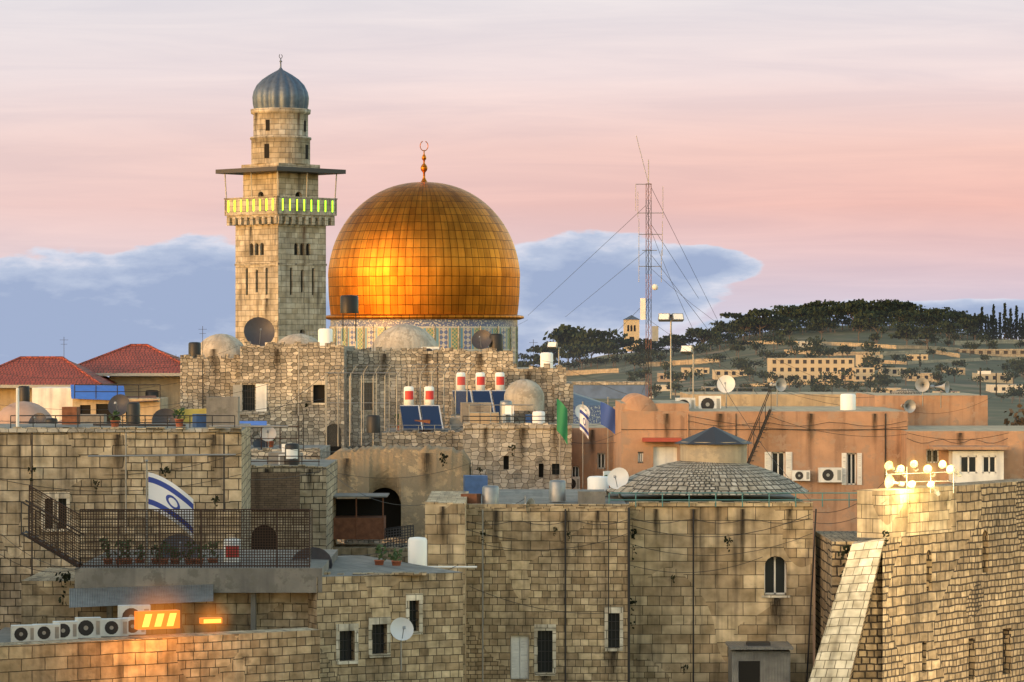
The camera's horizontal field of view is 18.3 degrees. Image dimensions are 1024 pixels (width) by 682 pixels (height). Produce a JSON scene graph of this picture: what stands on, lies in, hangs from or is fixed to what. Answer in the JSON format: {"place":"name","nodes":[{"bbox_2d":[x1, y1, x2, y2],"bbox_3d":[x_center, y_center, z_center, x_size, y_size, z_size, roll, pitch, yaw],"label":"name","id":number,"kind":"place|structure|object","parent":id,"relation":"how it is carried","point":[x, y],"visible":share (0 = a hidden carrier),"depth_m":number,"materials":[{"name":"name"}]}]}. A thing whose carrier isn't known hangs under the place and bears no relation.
{"place":"outdoors","nodes":[
{"label":"outdoors","id":0,"kind":"place"},
{"bbox_2d":[216,54,345,344],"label":"minaret","id":1,"kind":"object","parent":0,"point":[278,205],"visible":0.94,"depth_m":246.78,"materials":[{"name":"stone"}]},
{"bbox_2d":[74,322,855,448],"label":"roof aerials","id":2,"kind":"object","parent":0,"point":[847,401],"visible":0.74,"depth_m":165.49,"materials":[{"name":"metal"}]},
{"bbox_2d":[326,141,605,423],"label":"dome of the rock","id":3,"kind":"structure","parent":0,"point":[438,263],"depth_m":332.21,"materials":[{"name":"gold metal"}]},
{"bbox_2d":[1,320,1007,569],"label":"overhead cables","id":4,"kind":"object","parent":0,"point":[573,442],"visible":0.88,"depth_m":138.28,"materials":[{"name":"grey metal"}]},
{"bbox_2d":[0,0,1023,376],"label":"sky","id":5,"kind":"structure","parent":0,"point":[798,152],"materials":[{"name":"pink"}]},
{"bbox_2d":[553,325,1023,425],"bbox_3d":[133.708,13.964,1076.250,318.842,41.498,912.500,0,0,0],"label":"hill","id":6,"kind":"structure","parent":0,"point":[997,408],"depth_m":1103.13,"materials":[{"name":"green plant"}]},
{"bbox_2d":[524,327,721,369],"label":"trees","id":7,"kind":"object","parent":6,"relation":"on","point":[575,351],"visible":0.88,"depth_m":1191.19,"materials":[{"name":"green plant"}]},
{"bbox_2d":[623,315,639,351],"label":"hill tower","id":8,"kind":"structure","parent":6,"relation":"on","point":[631,325],"depth_m":1350.00,"materials":[{"name":"beige stone"}]},
{"bbox_2d":[535,136,756,397],"bbox_3d":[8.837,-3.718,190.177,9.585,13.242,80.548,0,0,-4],"label":"radio mast","id":9,"kind":"object","parent":6,"relation":"on","point":[642,308],"visible":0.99,"depth_m":159.99,"materials":[{"name":"grey"}]},
{"bbox_2d":[518,298,989,369],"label":"trees","id":10,"kind":"object","parent":6,"relation":"on","point":[816,312],"visible":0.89,"depth_m":1283.29,"materials":[{"name":"green plant"}]},
{"bbox_2d":[566,349,1023,398],"bbox_3d":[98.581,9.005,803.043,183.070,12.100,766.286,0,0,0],"label":"distant buildings","id":11,"kind":"structure","parent":6,"relation":"on","point":[813,367],"depth_m":906.64,"materials":[{"name":"beige stone"}]},
{"bbox_2d":[566,339,1023,395],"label":"hillside terraces","id":12,"kind":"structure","parent":6,"relation":"on","point":[687,362],"depth_m":1150.57,"materials":[{"name":"stone"}]},
{"bbox_2d":[625,325,1023,402],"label":"hill olive trees","id":13,"kind":"object","parent":6,"relation":"on","point":[816,348],"visible":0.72,"depth_m":988.80,"materials":[{"name":"green plant"}]},
{"bbox_2d":[649,341,1012,397],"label":"distant houses","id":14,"kind":"structure","parent":6,"relation":"on","point":[991,377],"depth_m":936.97,"materials":[{"name":"beige stone"}]},
{"bbox_2d":[656,354,1023,392],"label":"distant houses","id":15,"kind":"structure","parent":6,"relation":"on","point":[989,387],"depth_m":911.98,"materials":[{"name":"beige stone"}]},
{"bbox_2d":[767,315,1020,390],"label":"cypress trees","id":16,"kind":"object","parent":6,"relation":"on","point":[985,326],"visible":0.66,"depth_m":1303.10,"materials":[{"name":"green plant"}]},
{"bbox_2d":[885,302,1023,378],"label":"cypress trees","id":17,"kind":"object","parent":6,"relation":"on","point":[1005,327],"visible":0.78,"depth_m":1321.40,"materials":[{"name":"green plant"}]},
{"bbox_2d":[1004,403,1023,425],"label":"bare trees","id":18,"kind":"object","parent":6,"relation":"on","point":[1018,421],"visible":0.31,"depth_m":149.96,"materials":[{"name":"brown plant"}]},
{"bbox_3d":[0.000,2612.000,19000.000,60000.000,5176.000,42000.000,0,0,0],"label":"ground","id":19,"kind":"structure","parent":0,"visible":0},
{"bbox_2d":[0,344,205,423],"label":"houses","id":20,"kind":"structure","parent":19,"relation":"on","point":[51,386],"depth_m":187.20,"materials":[{"name":"red tile"}]},
{"bbox_2d":[0,388,472,681],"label":"buildings","id":21,"kind":"structure","parent":19,"relation":"on","point":[286,624],"depth_m":101.66,"materials":[{"name":"stone"}]},
{"bbox_2d":[99,537,218,564],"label":"terrace plants","id":22,"kind":"object","parent":21,"relation":"on","point":[107,551],"visible":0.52,"depth_m":101.85,"materials":[{"name":"green plant"}]},
{"bbox_2d":[145,460,192,566],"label":"israeli flag","id":23,"kind":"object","parent":21,"relation":"attached to","point":[162,493],"depth_m":100.60,"materials":[{"name":"white fabric"}]},
{"bbox_2d":[29,485,312,567],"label":"terrace fence","id":24,"kind":"object","parent":21,"relation":"on","point":[240,535],"visible":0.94,"depth_m":100.20,"materials":[{"name":"brown metal"}]},
{"bbox_2d":[134,610,221,629],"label":"lit lamps","id":25,"kind":"object","parent":21,"relation":"on","point":[158,619],"visible":1,"depth_m":89.02,"materials":[{"name":"orange glass"}]},
{"bbox_2d":[161,534,331,568],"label":"terrace props","id":26,"kind":"object","parent":21,"relation":"on","point":[318,553],"visible":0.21,"depth_m":104.14,"materials":[{"name":"white"}]},
{"bbox_2d":[10,349,693,681],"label":"roof clutter","id":27,"kind":"object","parent":21,"relation":"on","point":[222,411],"visible":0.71,"depth_m":115.78,"materials":[{"name":"grey metal"}]},
{"bbox_2d":[180,342,627,574],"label":"parapet copings","id":28,"kind":"object","parent":21,"relation":"on","point":[317,344],"visible":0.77,"depth_m":171.99,"materials":[{"name":"beige stone"}]},
{"bbox_2d":[28,403,889,672],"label":"wall plants","id":29,"kind":"object","parent":21,"relation":"on","point":[216,499],"depth_m":111.64,"materials":[{"name":"green plant"}]},
{"bbox_2d":[180,346,572,542],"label":"stone houses","id":30,"kind":"structure","parent":19,"relation":"on","point":[542,461],"depth_m":175.00,"materials":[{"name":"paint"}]},
{"bbox_2d":[18,295,438,443],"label":"roof props","id":31,"kind":"object","parent":30,"relation":"on","point":[260,331],"visible":0.52,"depth_m":178.54,"materials":[{"name":"white paint"}]},
{"bbox_2d":[0,324,543,423],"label":"small domes","id":32,"kind":"structure","parent":30,"relation":"on","point":[521,391],"depth_m":181.35,"materials":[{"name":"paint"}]},
{"bbox_2d":[326,363,473,445],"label":"security fence","id":33,"kind":"object","parent":30,"relation":"on","point":[385,393],"visible":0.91,"depth_m":163.97,"materials":[{"name":"grey"}]},
{"bbox_2d":[145,330,767,507],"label":"roof clutter","id":34,"kind":"object","parent":30,"relation":"on","point":[587,498],"visible":0.54,"depth_m":146.20,"materials":[{"name":"white metal"}]},
{"bbox_2d":[13,313,907,539],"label":"floodlight poles","id":35,"kind":"object","parent":34,"relation":"attached to","point":[670,318],"visible":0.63,"depth_m":160.96,"materials":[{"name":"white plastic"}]},
{"bbox_2d":[557,394,614,488],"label":"flags","id":36,"kind":"object","parent":34,"relation":"attached to","point":[608,416],"visible":0.96,"depth_m":147.91},
{"bbox_2d":[398,372,514,430],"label":"solar water heaters","id":37,"kind":"object","parent":30,"relation":"on","point":[409,412],"visible":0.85,"depth_m":163.54,"materials":[{"name":"dark blue glass"},{"name":"white paint"},{"name":"metal"}]},
{"bbox_2d":[0,338,1006,571],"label":"overhead cables","id":38,"kind":"object","parent":30,"relation":"on","point":[375,438],"visible":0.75,"depth_m":138.00,"materials":[{"name":"grey metal"}]},
{"bbox_2d":[425,479,1023,681],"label":"walls","id":39,"kind":"structure","parent":19,"relation":"on","point":[932,590],"depth_m":111.33,"materials":[{"name":"stone"}]},
{"bbox_2d":[13,427,812,503],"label":"parapet stones","id":40,"kind":"object","parent":39,"relation":"on","point":[304,465],"visible":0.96,"depth_m":112.89,"materials":[{"name":"beige stone"}]},
{"bbox_2d":[3,226,906,613],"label":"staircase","id":41,"kind":"structure","parent":39,"relation":"attached to","point":[359,476],"depth_m":111.80,"materials":[{"name":"grey metal"}]},
{"bbox_2d":[512,496,534,512],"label":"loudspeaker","id":42,"kind":"object","parent":39,"relation":"on","point":[530,501],"visible":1,"depth_m":111.28,"materials":[{"name":"grey metal"}]},
{"bbox_2d":[115,113,962,680],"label":"runoff stains","id":43,"kind":"object","parent":39,"relation":"on","point":[427,461],"visible":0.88,"depth_m":135.90,"materials":[{"name":"black"}]},
{"bbox_2d":[606,426,808,495],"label":"domed roof","id":44,"kind":"structure","parent":39,"relation":"on","point":[713,459],"depth_m":116.58,"materials":[{"name":"grey tile"}]},
{"bbox_2d":[885,460,961,495],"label":"floodlights","id":45,"kind":"object","parent":39,"relation":"on","point":[889,481],"visible":1,"depth_m":110.28,"materials":[{"name":"grey metal"}]},
{"bbox_2d":[569,392,1023,665],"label":"peach building","id":46,"kind":"structure","parent":19,"relation":"on","point":[857,457],"depth_m":140.00,"materials":[{"name":"paint"}]},
{"bbox_2d":[572,368,996,488],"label":"rooftop equipment","id":47,"kind":"object","parent":46,"relation":"attached to","point":[829,474],"visible":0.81,"depth_m":145.96,"materials":[{"name":"white metal"}]},
{"bbox_2d":[888,389,923,393],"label":"dome","id":48,"kind":"structure","parent":46,"relation":"on","point":[905,391],"depth_m":153.92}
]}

